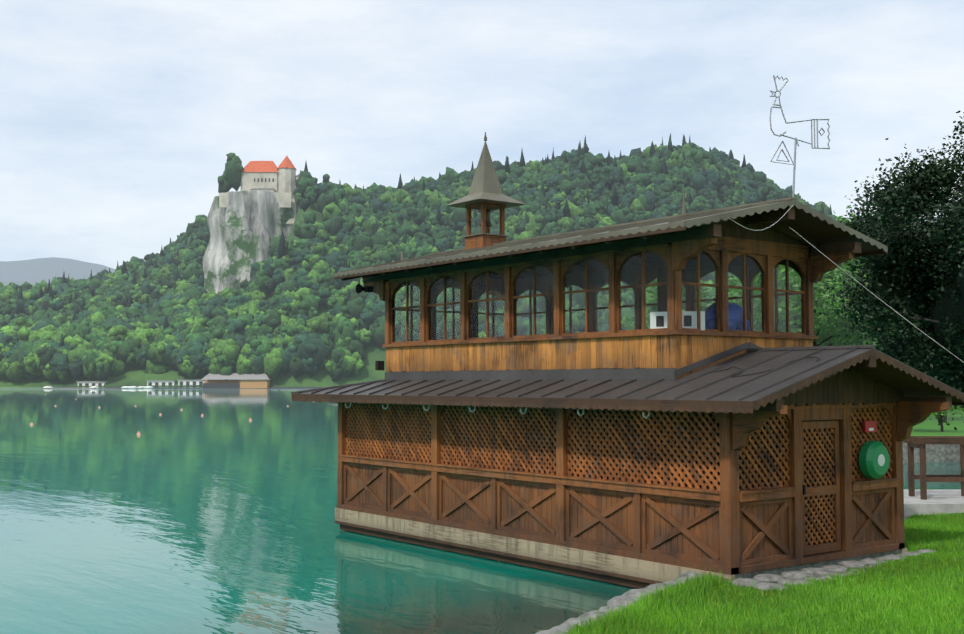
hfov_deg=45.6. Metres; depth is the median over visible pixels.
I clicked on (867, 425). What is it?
box
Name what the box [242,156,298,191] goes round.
castle roofs
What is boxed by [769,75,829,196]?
rooster wire sculpture
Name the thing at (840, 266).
tree
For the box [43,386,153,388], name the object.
boats
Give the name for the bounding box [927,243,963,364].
beech
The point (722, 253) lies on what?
window frames
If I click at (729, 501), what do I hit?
boathouse frame
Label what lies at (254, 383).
boathouse walls
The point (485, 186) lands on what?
turret roof
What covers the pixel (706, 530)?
boathouse panel boards
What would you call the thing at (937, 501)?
quay paving
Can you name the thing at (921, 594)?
lawn
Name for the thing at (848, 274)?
cables
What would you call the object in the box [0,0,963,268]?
sky
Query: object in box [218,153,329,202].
tree
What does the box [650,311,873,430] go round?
signs
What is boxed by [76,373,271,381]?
boathouse roof
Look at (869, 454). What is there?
aed cabinet
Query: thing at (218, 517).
lake water
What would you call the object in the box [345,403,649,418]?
boathouse oar hooks
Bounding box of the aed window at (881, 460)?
[878,454,884,465]
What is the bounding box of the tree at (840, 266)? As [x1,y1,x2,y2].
[757,257,882,351]
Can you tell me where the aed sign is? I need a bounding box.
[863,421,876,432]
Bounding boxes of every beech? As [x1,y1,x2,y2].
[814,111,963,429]
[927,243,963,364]
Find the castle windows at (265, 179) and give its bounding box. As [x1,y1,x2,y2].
[254,178,273,181]
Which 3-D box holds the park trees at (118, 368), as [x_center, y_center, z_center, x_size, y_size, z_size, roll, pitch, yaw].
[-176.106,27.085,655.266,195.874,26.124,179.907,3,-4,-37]
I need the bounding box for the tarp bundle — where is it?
[705,302,749,330]
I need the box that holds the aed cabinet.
[859,441,889,478]
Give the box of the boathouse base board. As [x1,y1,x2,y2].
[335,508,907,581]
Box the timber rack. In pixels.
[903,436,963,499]
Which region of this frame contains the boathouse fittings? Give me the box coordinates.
[356,284,819,376]
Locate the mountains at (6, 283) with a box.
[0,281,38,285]
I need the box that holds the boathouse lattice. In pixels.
[345,402,891,545]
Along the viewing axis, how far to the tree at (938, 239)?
33.25 m
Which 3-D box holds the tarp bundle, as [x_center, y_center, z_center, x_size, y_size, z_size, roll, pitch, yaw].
[4.006,0.071,18.866,1.024,0.648,0.667,3,-4,-37]
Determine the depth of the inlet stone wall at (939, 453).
45.24 m
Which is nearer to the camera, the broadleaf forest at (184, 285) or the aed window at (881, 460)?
the aed window at (881, 460)
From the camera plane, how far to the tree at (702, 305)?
74.81 m
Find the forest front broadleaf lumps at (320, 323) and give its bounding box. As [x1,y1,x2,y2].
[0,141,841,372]
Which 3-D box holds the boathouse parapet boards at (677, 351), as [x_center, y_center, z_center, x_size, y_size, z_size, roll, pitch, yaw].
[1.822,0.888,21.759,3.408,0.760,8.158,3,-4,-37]
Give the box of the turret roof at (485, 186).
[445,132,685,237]
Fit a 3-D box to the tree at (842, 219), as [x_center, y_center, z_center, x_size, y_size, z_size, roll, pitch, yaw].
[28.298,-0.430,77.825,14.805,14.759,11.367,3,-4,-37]
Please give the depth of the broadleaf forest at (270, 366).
661.73 m
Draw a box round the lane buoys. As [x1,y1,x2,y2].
[30,400,313,434]
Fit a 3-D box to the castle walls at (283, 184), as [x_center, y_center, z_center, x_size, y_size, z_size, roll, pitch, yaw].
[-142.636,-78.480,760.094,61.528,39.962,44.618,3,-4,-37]
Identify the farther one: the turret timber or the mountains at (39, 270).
the mountains at (39, 270)
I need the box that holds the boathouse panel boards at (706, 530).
[347,465,889,559]
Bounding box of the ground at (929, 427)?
[0,387,963,608]
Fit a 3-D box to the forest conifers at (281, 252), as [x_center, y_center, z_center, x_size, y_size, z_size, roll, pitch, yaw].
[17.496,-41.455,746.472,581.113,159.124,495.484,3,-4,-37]
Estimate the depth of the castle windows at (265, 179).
759.32 m
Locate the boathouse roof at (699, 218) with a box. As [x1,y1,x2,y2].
[334,197,887,276]
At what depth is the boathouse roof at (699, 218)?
18.86 m
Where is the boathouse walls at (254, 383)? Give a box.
[205,377,270,387]
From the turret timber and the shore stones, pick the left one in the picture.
the turret timber
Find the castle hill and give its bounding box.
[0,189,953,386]
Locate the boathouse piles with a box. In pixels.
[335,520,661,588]
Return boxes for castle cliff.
[202,190,298,293]
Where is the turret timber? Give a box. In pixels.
[465,202,505,249]
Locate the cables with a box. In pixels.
[729,205,963,362]
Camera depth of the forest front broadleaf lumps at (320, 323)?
662.11 m
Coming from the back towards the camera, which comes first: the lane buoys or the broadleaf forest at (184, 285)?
the broadleaf forest at (184, 285)
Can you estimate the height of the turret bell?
0.410 m
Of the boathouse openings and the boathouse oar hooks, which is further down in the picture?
the boathouse oar hooks
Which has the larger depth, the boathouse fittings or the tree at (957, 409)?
the tree at (957, 409)
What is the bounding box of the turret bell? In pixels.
[479,209,491,226]
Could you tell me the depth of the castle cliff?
740.81 m
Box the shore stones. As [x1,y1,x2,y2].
[535,549,935,633]
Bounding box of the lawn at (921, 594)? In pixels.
[538,512,963,633]
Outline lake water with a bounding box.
[0,388,960,633]
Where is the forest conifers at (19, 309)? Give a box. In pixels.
[0,220,202,314]
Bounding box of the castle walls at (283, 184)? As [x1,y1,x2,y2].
[219,168,299,223]
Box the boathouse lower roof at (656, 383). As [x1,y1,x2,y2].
[291,342,963,401]
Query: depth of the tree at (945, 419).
63.17 m
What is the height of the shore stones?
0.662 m
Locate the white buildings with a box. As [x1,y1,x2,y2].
[78,380,204,387]
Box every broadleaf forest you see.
[0,142,925,383]
[0,214,209,315]
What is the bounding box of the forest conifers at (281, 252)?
[3,133,831,347]
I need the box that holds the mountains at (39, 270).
[0,257,115,282]
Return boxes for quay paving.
[904,489,963,519]
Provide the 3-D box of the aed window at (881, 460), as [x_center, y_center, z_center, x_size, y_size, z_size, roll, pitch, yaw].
[6.258,2.244,17.957,0.190,0.190,0.007,3,-4,-37]
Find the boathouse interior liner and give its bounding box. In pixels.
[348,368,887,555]
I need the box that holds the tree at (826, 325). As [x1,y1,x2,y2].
[728,264,903,350]
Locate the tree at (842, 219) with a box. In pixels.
[833,205,925,341]
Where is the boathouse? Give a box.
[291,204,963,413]
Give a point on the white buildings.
(160, 382)
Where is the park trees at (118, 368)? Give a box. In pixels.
[70,355,173,377]
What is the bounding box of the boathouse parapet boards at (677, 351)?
[386,334,812,379]
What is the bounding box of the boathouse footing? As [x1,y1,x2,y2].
[735,549,901,578]
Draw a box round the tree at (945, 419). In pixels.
[850,271,946,422]
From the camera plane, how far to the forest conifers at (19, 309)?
802.77 m
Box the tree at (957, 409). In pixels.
[922,405,963,431]
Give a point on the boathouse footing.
(776, 571)
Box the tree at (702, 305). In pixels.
[621,274,741,329]
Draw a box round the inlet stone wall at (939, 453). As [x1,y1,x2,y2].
[903,443,959,462]
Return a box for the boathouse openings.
[79,382,239,387]
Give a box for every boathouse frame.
[337,401,949,574]
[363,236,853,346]

